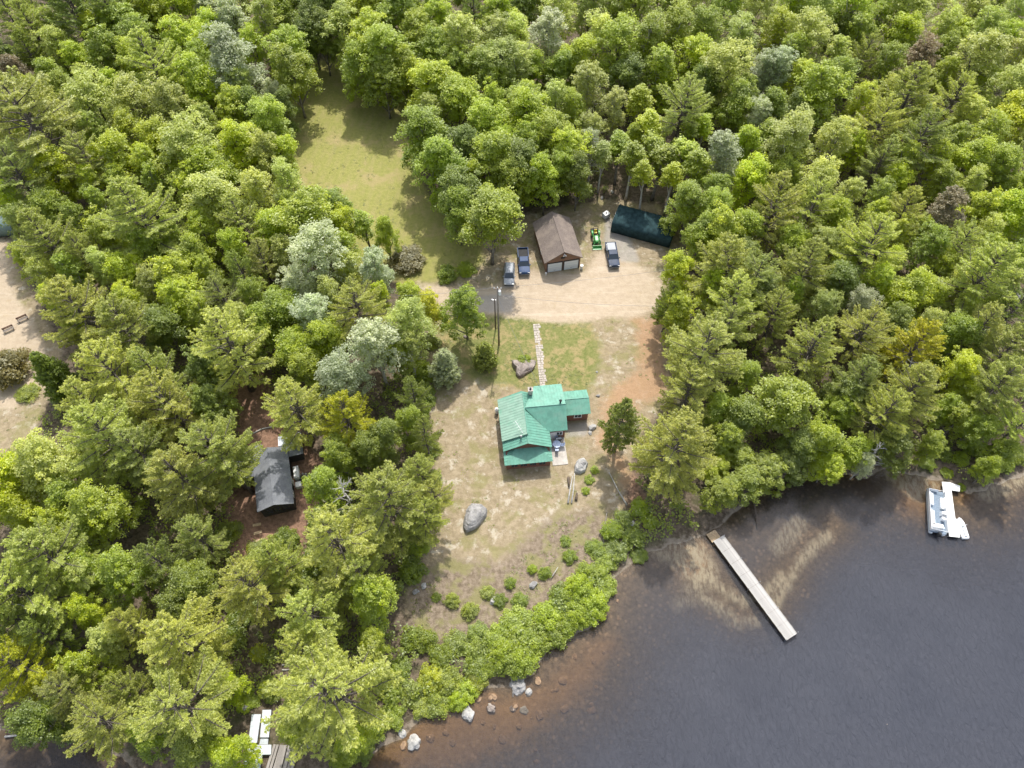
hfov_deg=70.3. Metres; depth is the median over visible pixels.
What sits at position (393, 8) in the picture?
broadleaf tree
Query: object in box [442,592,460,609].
leafy bush
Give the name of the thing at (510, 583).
leafy bush
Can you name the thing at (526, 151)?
broadleaf tree
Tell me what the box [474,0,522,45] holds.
broadleaf tree
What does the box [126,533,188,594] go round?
pine tree
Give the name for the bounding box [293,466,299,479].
storage chest
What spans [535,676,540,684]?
submerged rock
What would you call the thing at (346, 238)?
young aspen
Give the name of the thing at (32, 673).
pine tree
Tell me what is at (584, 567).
leafy bush
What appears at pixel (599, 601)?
leafy bush
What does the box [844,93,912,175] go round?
pine tree
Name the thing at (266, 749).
dock section
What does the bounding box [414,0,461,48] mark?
broadleaf tree
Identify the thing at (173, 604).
broadleaf tree
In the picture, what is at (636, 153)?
aspen tree
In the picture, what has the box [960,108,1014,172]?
aspen tree
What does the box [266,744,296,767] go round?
plank deck
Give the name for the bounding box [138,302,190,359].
broadleaf tree
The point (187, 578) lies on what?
broadleaf tree
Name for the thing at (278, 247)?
young aspen
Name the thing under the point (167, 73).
young aspen
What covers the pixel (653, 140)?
aspen tree
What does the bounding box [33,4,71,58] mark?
young aspen
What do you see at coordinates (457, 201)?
broadleaf tree
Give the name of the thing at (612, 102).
aspen tree
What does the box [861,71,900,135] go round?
young aspen
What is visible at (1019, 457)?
leafy bush
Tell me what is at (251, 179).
aspen tree
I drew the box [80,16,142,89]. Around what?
broadleaf tree
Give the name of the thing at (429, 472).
leafy bush
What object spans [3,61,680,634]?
grass
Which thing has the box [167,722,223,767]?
broadleaf tree
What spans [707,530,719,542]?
dock ramp
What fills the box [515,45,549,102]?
broadleaf tree
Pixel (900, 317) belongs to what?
broadleaf tree
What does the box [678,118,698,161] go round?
aspen tree
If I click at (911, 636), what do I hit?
lake water
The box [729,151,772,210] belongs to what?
broadleaf tree
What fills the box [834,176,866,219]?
young aspen
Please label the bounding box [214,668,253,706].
broadleaf tree
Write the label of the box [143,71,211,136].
broadleaf tree
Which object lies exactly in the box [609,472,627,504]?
fallen log
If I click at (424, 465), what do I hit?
pine tree
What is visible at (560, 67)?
broadleaf tree
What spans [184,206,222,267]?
young aspen
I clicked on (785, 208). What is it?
pine tree
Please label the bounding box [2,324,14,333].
slat bench
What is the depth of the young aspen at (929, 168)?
130.91 m
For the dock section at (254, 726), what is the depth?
90.63 m
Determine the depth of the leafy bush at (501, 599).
98.80 m
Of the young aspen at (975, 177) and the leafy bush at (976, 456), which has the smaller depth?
the leafy bush at (976, 456)
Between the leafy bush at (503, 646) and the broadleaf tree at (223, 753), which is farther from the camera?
the leafy bush at (503, 646)
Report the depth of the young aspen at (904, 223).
121.13 m
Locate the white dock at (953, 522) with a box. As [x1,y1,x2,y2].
[942,482,959,537]
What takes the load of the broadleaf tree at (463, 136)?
on the ground at (794, 542)
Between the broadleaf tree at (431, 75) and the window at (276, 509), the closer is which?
the window at (276, 509)
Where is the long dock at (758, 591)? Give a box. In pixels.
[712,535,797,640]
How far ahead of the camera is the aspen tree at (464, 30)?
143.92 m
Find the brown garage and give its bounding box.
[533,211,582,272]
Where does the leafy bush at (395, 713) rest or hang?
on the ground at (794, 542)
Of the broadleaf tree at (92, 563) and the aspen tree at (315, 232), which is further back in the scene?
the aspen tree at (315, 232)
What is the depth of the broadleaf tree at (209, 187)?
122.66 m
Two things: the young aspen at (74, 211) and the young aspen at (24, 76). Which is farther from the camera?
the young aspen at (24, 76)
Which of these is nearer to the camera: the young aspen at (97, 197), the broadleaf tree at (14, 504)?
the broadleaf tree at (14, 504)
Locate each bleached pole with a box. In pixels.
[567,476,572,502]
[571,473,574,502]
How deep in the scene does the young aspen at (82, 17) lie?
149.03 m
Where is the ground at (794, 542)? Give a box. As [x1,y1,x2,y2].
[0,0,1023,767]
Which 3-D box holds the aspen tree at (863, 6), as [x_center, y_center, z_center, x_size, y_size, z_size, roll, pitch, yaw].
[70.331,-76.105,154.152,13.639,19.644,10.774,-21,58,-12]
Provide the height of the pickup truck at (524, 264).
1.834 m
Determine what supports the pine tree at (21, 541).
on the ground at (794, 542)
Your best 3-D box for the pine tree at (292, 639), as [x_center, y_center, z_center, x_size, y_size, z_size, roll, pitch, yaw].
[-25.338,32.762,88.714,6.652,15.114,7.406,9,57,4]
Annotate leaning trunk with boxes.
[753,502,756,528]
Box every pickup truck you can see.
[517,247,530,274]
[605,242,619,267]
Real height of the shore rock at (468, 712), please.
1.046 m
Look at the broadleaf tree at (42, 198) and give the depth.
125.28 m
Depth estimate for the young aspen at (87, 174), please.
128.46 m
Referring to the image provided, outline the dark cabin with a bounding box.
[228,436,304,516]
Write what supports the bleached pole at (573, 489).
on the ground at (794, 542)
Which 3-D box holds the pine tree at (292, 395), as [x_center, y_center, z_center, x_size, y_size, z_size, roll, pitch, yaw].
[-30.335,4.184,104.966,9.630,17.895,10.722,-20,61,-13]
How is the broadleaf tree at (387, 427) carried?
on the ground at (794, 542)
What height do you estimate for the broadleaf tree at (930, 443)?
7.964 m
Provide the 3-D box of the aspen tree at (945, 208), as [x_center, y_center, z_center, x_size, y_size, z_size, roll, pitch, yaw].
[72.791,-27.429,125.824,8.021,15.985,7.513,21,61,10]
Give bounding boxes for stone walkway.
[533,324,546,385]
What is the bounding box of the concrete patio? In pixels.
[551,437,567,465]
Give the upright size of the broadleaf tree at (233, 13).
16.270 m
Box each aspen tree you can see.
[61,61,129,139]
[109,70,157,134]
[112,12,165,77]
[156,105,231,187]
[223,0,263,22]
[238,166,280,211]
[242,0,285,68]
[270,155,305,205]
[275,262,320,303]
[285,217,359,304]
[286,292,342,343]
[314,342,375,405]
[345,316,411,386]
[353,209,375,250]
[357,244,395,304]
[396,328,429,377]
[404,0,452,17]
[441,10,484,66]
[481,9,516,52]
[481,33,530,98]
[497,6,530,49]
[500,41,535,104]
[505,79,541,126]
[519,0,549,40]
[526,6,567,87]
[537,0,577,45]
[542,78,569,122]
[560,86,589,134]
[569,60,608,128]
[570,0,597,36]
[573,0,607,50]
[579,109,609,162]
[580,127,599,179]
[581,7,614,82]
[588,9,643,87]
[589,139,613,192]
[598,85,627,146]
[599,0,629,21]
[606,129,631,184]
[612,0,667,47]
[614,140,647,200]
[625,83,655,121]
[628,158,657,209]
[629,6,667,84]
[630,107,663,147]
[639,42,679,99]
[640,0,667,19]
[641,127,665,186]
[649,142,680,200]
[655,0,695,56]
[655,161,684,215]
[666,0,714,59]
[670,133,701,197]
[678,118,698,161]
[678,147,714,209]
[688,3,731,47]
[694,36,757,128]
[694,113,713,146]
[698,0,744,40]
[707,128,743,185]
[717,9,763,94]
[723,0,779,54]
[725,0,747,11]
[734,92,776,133]
[750,47,782,93]
[751,45,798,94]
[753,102,815,166]
[754,4,797,79]
[772,0,810,44]
[776,30,812,95]
[781,5,838,98]
[789,0,841,42]
[794,153,844,225]
[805,115,860,173]
[816,54,862,126]
[819,0,874,65]
[836,283,884,338]
[844,11,878,56]
[849,451,875,479]
[857,0,891,38]
[864,41,910,110]
[875,0,936,44]
[892,30,942,105]
[901,220,952,277]
[910,0,964,55]
[912,185,970,254]
[915,0,952,18]
[937,27,1013,108]
[946,0,996,57]
[949,15,973,47]
[954,4,1012,79]
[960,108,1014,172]
[972,59,1023,139]
[982,17,1023,78]
[985,0,1023,66]
[985,31,1023,100]
[999,238,1023,287]
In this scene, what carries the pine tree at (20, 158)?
on the ground at (794, 542)
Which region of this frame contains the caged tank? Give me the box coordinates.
[601,210,610,219]
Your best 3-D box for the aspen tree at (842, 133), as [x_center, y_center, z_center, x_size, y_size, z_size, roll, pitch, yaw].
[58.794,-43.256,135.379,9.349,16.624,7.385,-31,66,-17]
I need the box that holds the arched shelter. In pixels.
[0,210,12,236]
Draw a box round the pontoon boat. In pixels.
[926,488,948,536]
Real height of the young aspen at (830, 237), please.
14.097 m
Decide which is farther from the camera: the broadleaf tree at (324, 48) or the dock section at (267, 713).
the broadleaf tree at (324, 48)
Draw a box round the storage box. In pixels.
[295,481,301,488]
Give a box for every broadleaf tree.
[0,39,21,84]
[0,52,35,111]
[0,447,39,527]
[0,480,48,530]
[2,695,81,750]
[8,427,100,515]
[24,503,85,547]
[25,144,94,216]
[26,184,80,230]
[31,55,76,99]
[40,471,111,521]
[43,68,91,116]
[51,647,126,698]
[57,37,109,86]
[58,545,108,596]
[60,478,147,552]
[60,591,113,631]
[78,203,134,263]
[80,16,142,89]
[84,617,142,669]
[85,127,145,204]
[92,543,164,611]
[95,1,146,53]
[101,249,157,305]
[120,0,170,43]
[122,716,176,764]
[123,224,170,272]
[131,112,177,173]
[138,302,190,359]
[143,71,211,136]
[143,251,211,308]
[147,145,193,214]
[151,585,207,621]
[154,272,211,344]
[155,12,212,90]
[160,0,197,33]
[165,555,221,604]
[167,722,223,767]
[173,50,224,119]
[175,141,251,214]
[176,168,247,240]
[177,230,227,284]
[180,343,240,397]
[180,383,243,426]
[190,5,232,58]
[193,0,238,28]
[197,21,269,97]
[206,731,262,767]
[209,0,259,64]
[213,82,261,134]
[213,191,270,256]
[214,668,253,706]
[217,117,267,172]
[231,84,264,133]
[238,93,296,143]
[239,301,290,358]
[245,125,301,189]
[251,204,306,264]
[256,22,317,100]
[259,73,295,119]
[261,283,305,332]
[266,0,299,36]
[266,134,299,188]
[267,42,324,118]
[268,183,339,279]
[273,85,300,137]
[273,324,323,380]
[275,711,312,751]
[284,344,335,396]
[288,18,320,72]
[291,0,323,14]
[292,0,329,69]
[298,0,356,53]
[300,464,351,515]
[303,315,350,362]
[306,6,343,75]
[319,429,366,480]
[320,0,357,68]
[320,186,358,238]
[326,201,361,246]
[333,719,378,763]
[335,6,395,77]
[339,37,378,107]
[344,0,401,37]
[348,571,399,635]
[350,430,388,474]
[357,625,395,660]
[358,21,417,101]
[361,49,411,118]
[367,416,408,465]
[373,215,402,261]
[374,0,430,45]
[378,325,424,378]
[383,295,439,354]
[388,41,425,99]
[390,104,452,178]
[395,278,420,314]
[395,404,427,453]
[398,5,441,74]
[404,58,454,133]
[410,134,467,212]
[413,23,454,71]
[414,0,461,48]
[415,285,449,333]
[434,71,480,126]
[435,183,479,245]
[437,163,481,230]
[437,282,489,340]
[438,43,473,103]
[442,123,483,168]
[444,0,487,18]
[453,180,526,265]
[462,39,500,96]
[464,95,509,167]
[464,158,486,190]
[466,127,518,188]
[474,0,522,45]
[479,74,512,129]
[483,63,518,123]
[491,150,532,204]
[503,86,550,151]
[507,136,540,208]
[508,0,538,38]
[509,110,546,153]
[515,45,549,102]
[521,151,563,215]
[532,106,581,180]
[539,47,577,104]
[544,146,576,197]
[549,124,594,196]
[558,32,602,99]
[560,149,593,210]
[606,51,648,111]
[624,121,648,166]
[647,59,680,114]
[658,179,710,239]
[658,290,701,347]
[660,247,694,296]
[670,32,717,102]
[679,208,717,270]
[683,62,730,117]
[686,200,749,265]
[696,184,734,217]
[697,171,733,210]
[697,475,738,514]
[698,454,732,480]
[699,391,733,429]
[705,421,746,459]
[707,75,755,132]
[716,391,768,441]
[720,459,762,506]
[725,236,763,271]
[725,441,756,468]
[726,122,766,179]
[726,358,762,401]
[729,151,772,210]
[733,205,767,244]
[742,85,790,131]
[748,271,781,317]
[750,116,781,158]
[750,370,824,437]
[751,448,788,498]
[755,151,805,212]
[773,425,817,462]
[773,448,811,487]
[774,220,812,273]
[782,85,817,136]
[785,58,857,150]
[799,418,848,473]
[802,451,846,485]
[805,259,863,317]
[812,197,858,245]
[812,393,861,430]
[816,10,860,57]
[817,374,869,422]
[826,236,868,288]
[827,127,872,181]
[832,431,874,472]
[853,301,917,353]
[869,421,913,479]
[871,8,924,68]
[878,264,936,335]
[883,160,917,210]
[911,428,948,465]
[912,161,963,212]
[912,279,951,320]
[913,29,964,90]
[922,390,967,428]
[924,310,988,370]
[928,398,975,444]
[935,133,1000,195]
[935,378,984,409]
[938,345,982,394]
[943,186,1013,242]
[951,411,1004,448]
[967,455,1004,486]
[975,437,1023,478]
[978,187,1023,242]
[979,139,1023,191]
[982,87,1023,158]
[988,168,1023,193]
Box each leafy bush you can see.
[0,347,31,391]
[13,382,40,403]
[187,547,223,572]
[213,623,242,656]
[217,517,245,540]
[223,600,258,628]
[236,686,261,714]
[243,538,269,566]
[248,643,267,663]
[258,676,280,704]
[273,525,299,549]
[288,568,314,596]
[300,544,338,580]
[307,503,339,532]
[326,741,352,767]
[336,467,355,486]
[353,738,375,767]
[362,713,389,743]
[377,678,403,703]
[381,702,407,731]
[383,244,427,276]
[390,655,412,680]
[397,554,429,585]
[398,678,423,708]
[399,627,423,655]
[406,539,430,560]
[406,624,439,654]
[407,397,430,418]
[409,359,432,383]
[409,694,431,720]
[413,382,436,406]
[417,661,444,694]
[419,444,441,460]
[422,333,441,350]
[424,469,443,484]
[424,689,450,720]
[427,642,455,669]
[430,592,441,602]
[436,263,459,284]
[437,664,464,694]
[441,626,468,658]
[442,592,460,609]
[445,690,468,712]
[454,673,479,706]
[457,260,477,277]
[460,601,480,621]
[463,640,486,668]
[464,669,488,693]
[466,652,495,684]
[467,620,488,642]
[479,585,495,600]
[483,622,512,649]
[486,638,523,676]
[492,592,508,609]
[498,603,534,639]
[504,577,516,589]
[510,591,528,607]
[510,646,539,679]
[516,623,549,659]
[517,354,531,362]
[526,564,537,573]
[529,600,562,631]
[533,618,567,652]
[537,566,551,580]
[547,581,572,612]
[557,608,579,640]
[559,535,571,547]
[561,595,591,630]
[562,548,578,565]
[563,572,598,603]
[574,560,593,579]
[579,590,609,626]
[580,487,589,494]
[584,474,595,484]
[584,537,608,559]
[590,465,599,473]
[590,563,607,583]
[593,553,617,573]
[593,574,616,599]
[599,518,623,541]
[603,537,629,563]
[612,508,635,532]
[621,527,645,548]
[628,547,648,563]
[629,496,649,519]
[641,513,659,531]
[918,458,937,471]
[936,444,954,463]
[940,467,953,479]
[952,450,970,466]
[957,483,966,491]
[958,438,982,455]
[972,447,988,463]
[1000,459,1014,474]
[1014,451,1023,466]
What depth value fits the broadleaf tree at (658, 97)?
146.31 m
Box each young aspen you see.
[0,92,29,141]
[0,179,30,225]
[0,200,40,240]
[5,241,41,285]
[14,72,52,103]
[22,251,66,292]
[27,0,44,20]
[30,24,74,78]
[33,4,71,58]
[35,283,65,326]
[49,250,99,292]
[58,109,89,161]
[58,199,98,249]
[59,311,102,344]
[70,62,101,107]
[70,107,121,152]
[74,162,106,204]
[76,9,114,74]
[78,182,113,223]
[83,244,125,293]
[97,66,136,122]
[100,162,139,211]
[108,279,144,323]
[111,106,154,158]
[114,35,153,92]
[128,141,168,188]
[133,263,165,308]
[140,161,172,214]
[155,215,183,259]
[158,64,190,113]
[165,167,206,219]
[183,37,216,102]
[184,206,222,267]
[185,290,218,338]
[188,101,220,146]
[193,253,224,291]
[216,226,260,269]
[221,300,249,341]
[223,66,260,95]
[236,275,269,308]
[237,19,269,78]
[269,232,302,278]
[272,187,292,230]
[316,274,349,316]
[330,227,363,272]
[333,247,367,307]
[369,279,391,323]
[419,91,444,118]
[493,124,516,136]
[660,0,679,37]
[693,265,725,319]
[733,71,760,132]
[760,0,785,34]
[776,274,805,322]
[779,140,813,196]
[782,57,813,99]
[795,288,844,341]
[799,224,842,280]
[820,33,852,98]
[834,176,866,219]
[839,79,878,139]
[857,175,896,220]
[857,196,892,238]
[859,261,895,296]
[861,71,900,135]
[865,0,899,43]
[870,243,906,277]
[871,138,926,183]
[874,212,918,261]
[901,306,948,350]
[902,210,934,245]
[904,98,938,142]
[917,137,957,186]
[924,243,959,283]
[925,55,962,95]
[929,120,973,180]
[934,265,968,308]
[944,93,988,141]
[946,283,986,332]
[954,162,991,214]
[957,63,1002,102]
[964,212,1007,259]
[965,232,1006,274]
[988,268,1023,292]
[1005,128,1023,175]
[1006,210,1023,255]
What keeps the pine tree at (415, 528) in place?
on the ground at (794, 542)
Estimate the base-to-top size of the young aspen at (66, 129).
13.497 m
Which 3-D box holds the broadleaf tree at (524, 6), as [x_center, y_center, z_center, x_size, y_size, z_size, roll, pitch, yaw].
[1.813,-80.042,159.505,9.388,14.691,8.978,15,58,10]
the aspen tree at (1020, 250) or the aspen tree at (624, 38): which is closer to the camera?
the aspen tree at (1020, 250)
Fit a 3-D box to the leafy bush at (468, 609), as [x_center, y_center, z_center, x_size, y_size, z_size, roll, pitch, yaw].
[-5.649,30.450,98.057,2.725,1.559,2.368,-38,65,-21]
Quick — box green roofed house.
[497,384,590,468]
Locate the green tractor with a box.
[590,226,601,249]
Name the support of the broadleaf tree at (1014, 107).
on the ground at (794, 542)
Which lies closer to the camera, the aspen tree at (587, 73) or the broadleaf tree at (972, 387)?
the broadleaf tree at (972, 387)
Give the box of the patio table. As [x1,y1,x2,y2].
[553,440,560,447]
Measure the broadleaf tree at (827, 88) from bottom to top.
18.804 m
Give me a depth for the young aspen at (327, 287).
113.01 m
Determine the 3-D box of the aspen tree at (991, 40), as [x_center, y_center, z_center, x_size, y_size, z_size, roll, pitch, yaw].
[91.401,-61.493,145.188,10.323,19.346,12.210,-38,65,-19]
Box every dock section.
[243,755,262,767]
[249,714,261,742]
[249,744,271,754]
[259,738,268,744]
[260,710,271,737]
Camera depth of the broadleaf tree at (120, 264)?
117.35 m
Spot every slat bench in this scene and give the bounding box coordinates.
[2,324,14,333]
[15,314,27,322]
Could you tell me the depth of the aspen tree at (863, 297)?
112.90 m
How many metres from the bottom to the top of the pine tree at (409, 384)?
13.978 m
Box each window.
[265,509,273,513]
[273,507,281,511]
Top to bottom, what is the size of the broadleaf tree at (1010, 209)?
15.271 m
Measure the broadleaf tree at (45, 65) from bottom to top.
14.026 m
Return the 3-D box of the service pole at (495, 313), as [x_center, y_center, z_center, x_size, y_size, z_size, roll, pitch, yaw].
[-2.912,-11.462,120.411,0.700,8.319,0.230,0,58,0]
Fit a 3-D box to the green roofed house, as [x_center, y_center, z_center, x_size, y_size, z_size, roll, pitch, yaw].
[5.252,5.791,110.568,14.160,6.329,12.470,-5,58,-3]
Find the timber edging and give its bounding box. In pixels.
[245,426,271,447]
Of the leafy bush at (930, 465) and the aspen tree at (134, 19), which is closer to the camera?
the leafy bush at (930, 465)
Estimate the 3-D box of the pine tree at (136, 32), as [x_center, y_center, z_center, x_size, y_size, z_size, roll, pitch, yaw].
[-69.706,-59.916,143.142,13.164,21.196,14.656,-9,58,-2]
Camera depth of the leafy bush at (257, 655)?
95.33 m
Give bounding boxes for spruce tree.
[29,350,79,402]
[427,348,462,389]
[471,341,498,372]
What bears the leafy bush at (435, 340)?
on the ground at (794, 542)
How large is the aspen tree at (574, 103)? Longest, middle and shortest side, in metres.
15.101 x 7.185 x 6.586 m
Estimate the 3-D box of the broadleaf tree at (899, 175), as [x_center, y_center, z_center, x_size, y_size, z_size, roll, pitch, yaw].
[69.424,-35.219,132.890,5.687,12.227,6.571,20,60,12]
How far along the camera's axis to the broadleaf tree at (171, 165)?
128.07 m
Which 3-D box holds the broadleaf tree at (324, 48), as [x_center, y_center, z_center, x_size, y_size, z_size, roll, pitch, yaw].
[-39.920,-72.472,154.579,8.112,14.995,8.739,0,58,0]
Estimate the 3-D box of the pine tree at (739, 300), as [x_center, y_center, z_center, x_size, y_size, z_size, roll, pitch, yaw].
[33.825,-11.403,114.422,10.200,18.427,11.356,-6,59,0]
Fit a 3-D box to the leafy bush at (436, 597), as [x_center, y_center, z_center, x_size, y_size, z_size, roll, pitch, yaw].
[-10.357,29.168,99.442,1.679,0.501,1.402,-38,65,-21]
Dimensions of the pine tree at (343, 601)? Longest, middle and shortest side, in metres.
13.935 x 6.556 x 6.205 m
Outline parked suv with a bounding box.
[503,262,515,285]
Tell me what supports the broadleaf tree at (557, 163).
on the ground at (794, 542)
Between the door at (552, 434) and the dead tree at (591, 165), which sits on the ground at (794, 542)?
the dead tree at (591, 165)
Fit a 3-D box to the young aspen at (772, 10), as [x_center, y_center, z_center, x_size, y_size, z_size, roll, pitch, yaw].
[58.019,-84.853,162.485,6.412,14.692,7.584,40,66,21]
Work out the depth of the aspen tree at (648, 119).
133.46 m
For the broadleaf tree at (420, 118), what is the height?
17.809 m
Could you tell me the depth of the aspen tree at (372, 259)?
116.17 m
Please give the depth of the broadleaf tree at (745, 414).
104.87 m
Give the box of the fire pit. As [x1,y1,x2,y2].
[296,473,307,481]
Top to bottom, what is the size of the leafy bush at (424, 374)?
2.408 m
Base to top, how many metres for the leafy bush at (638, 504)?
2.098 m
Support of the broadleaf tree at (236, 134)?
on the ground at (794, 542)
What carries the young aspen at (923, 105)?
on the ground at (794, 542)
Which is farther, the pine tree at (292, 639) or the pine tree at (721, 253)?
the pine tree at (721, 253)
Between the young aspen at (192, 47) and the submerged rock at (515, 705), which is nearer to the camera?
the submerged rock at (515, 705)
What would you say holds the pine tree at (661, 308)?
on the ground at (794, 542)
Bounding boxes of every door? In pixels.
[547,261,562,272]
[550,432,555,438]
[563,259,578,269]
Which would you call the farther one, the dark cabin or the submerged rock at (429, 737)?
the dark cabin
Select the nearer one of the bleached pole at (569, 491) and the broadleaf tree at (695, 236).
the bleached pole at (569, 491)
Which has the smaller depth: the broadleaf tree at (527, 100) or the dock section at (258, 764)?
the dock section at (258, 764)
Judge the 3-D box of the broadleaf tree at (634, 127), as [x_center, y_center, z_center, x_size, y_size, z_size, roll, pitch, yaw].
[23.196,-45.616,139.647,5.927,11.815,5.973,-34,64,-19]
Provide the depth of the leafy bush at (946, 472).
109.56 m
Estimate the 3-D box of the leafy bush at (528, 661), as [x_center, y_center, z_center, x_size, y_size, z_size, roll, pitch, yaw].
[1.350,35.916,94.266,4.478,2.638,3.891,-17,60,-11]
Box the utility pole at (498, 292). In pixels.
[494,287,501,345]
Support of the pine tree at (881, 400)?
on the ground at (794, 542)
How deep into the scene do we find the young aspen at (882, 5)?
152.41 m
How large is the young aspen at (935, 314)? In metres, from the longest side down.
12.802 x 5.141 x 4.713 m
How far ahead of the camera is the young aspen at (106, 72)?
141.17 m
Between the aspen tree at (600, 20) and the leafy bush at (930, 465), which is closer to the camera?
the leafy bush at (930, 465)
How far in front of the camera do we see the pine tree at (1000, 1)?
155.59 m
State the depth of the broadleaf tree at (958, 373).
108.38 m
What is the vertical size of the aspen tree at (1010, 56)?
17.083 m
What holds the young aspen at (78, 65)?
on the ground at (794, 542)
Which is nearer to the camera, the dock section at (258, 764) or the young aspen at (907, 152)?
the dock section at (258, 764)
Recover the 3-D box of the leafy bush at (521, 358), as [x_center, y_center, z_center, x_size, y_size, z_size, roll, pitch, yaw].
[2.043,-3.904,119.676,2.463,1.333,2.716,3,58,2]
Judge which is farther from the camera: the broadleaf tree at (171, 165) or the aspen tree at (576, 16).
the aspen tree at (576, 16)
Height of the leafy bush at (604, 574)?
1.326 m
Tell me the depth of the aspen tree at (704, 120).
136.32 m
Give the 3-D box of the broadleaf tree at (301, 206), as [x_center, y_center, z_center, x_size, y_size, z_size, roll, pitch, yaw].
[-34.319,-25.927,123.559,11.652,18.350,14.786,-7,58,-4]
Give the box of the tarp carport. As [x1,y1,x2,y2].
[610,204,676,247]
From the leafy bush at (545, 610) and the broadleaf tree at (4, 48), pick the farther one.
the broadleaf tree at (4, 48)
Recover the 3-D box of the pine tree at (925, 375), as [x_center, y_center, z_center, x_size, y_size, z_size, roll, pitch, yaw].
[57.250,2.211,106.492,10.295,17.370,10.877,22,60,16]
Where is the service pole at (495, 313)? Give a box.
[492,299,495,329]
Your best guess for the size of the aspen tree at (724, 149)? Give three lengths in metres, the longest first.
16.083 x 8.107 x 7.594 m
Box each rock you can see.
[398,729,405,738]
[400,741,406,749]
[407,734,420,750]
[412,589,419,594]
[426,734,434,741]
[442,729,448,735]
[462,705,474,722]
[476,694,481,702]
[486,703,495,711]
[491,693,497,699]
[499,734,505,743]
[509,676,525,695]
[511,702,518,708]
[519,706,527,713]
[525,688,532,696]
[529,581,536,588]
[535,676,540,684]
[536,710,543,719]
[558,676,566,684]
[560,705,568,712]
[588,424,596,430]
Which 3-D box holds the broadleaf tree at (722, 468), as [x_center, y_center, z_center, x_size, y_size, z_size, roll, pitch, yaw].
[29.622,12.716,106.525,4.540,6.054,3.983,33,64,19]
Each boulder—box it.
[463,503,486,532]
[512,360,535,377]
[574,458,587,473]
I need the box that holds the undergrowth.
[0,0,1023,767]
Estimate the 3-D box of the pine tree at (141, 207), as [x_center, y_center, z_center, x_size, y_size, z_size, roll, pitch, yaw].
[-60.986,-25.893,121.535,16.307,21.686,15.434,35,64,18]
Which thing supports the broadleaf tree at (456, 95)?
on the ground at (794, 542)
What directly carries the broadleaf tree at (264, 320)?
on the ground at (794, 542)
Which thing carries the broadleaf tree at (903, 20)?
on the ground at (794, 542)
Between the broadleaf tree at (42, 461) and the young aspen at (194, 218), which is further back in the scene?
the young aspen at (194, 218)
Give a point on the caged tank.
(605, 214)
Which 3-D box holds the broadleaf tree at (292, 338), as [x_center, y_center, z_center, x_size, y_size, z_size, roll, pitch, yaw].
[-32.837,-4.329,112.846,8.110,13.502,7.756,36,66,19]
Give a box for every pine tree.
[0,0,36,47]
[0,65,93,182]
[0,135,54,224]
[0,514,113,610]
[0,550,86,640]
[0,587,56,647]
[0,630,69,703]
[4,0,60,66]
[7,205,91,287]
[8,28,53,71]
[15,612,87,665]
[31,659,99,722]
[35,273,131,361]
[37,0,90,36]
[44,0,105,64]
[53,375,137,446]
[55,127,114,206]
[56,393,169,495]
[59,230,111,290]
[60,687,138,767]
[71,332,162,416]
[81,0,153,60]
[87,174,198,270]
[88,292,170,369]
[100,664,154,715]
[102,601,158,653]
[105,420,182,491]
[116,24,192,113]
[122,346,188,419]
[122,368,203,446]
[125,643,239,747]
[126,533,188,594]
[136,590,236,693]
[142,441,227,522]
[171,513,229,565]
[175,409,266,503]
[185,303,278,402]
[197,267,247,312]
[211,551,291,627]
[212,444,257,494]
[220,248,267,299]
[244,237,287,295]
[245,534,310,598]
[260,375,333,452]
[261,626,403,764]
[274,576,350,649]
[275,619,334,671]
[301,501,398,595]
[310,567,355,620]
[317,389,378,449]
[325,272,392,339]
[339,549,390,601]
[341,459,436,557]
[393,375,435,418]
[399,452,442,497]
[402,495,450,547]
[407,414,444,459]
[416,474,454,513]
[461,0,491,48]
[597,396,641,454]
[628,404,721,504]
[650,280,683,331]
[656,70,714,146]
[657,358,718,424]
[662,311,746,397]
[686,230,761,307]
[691,268,766,348]
[699,297,756,366]
[727,248,782,312]
[745,284,800,353]
[747,168,805,252]
[769,234,836,312]
[770,315,844,393]
[777,173,843,237]
[822,353,888,418]
[828,299,899,376]
[829,210,908,287]
[841,29,885,104]
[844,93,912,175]
[847,384,916,446]
[848,133,906,203]
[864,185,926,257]
[865,360,945,437]
[867,60,942,152]
[873,316,947,389]
[889,102,958,183]
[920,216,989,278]
[922,69,981,148]
[931,241,1023,325]
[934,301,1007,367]
[962,354,1023,416]
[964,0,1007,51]
[967,321,1023,391]
[983,281,1023,343]
[986,402,1023,450]
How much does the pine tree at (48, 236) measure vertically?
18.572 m
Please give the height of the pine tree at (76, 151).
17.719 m
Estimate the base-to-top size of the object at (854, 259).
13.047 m
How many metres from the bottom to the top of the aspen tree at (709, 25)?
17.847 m
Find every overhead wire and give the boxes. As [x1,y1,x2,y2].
[503,295,629,305]
[510,265,696,286]
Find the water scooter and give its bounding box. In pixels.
[957,518,968,538]
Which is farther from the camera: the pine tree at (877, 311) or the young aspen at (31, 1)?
the young aspen at (31, 1)
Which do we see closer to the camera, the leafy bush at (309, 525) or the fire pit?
the leafy bush at (309, 525)
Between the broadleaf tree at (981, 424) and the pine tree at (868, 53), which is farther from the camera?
the pine tree at (868, 53)
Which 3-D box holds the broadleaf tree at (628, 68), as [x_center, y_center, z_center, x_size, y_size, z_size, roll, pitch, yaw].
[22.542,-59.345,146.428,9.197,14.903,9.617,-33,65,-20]
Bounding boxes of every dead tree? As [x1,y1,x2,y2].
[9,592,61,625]
[332,476,359,517]
[583,134,598,183]
[854,441,886,472]
[883,356,921,394]

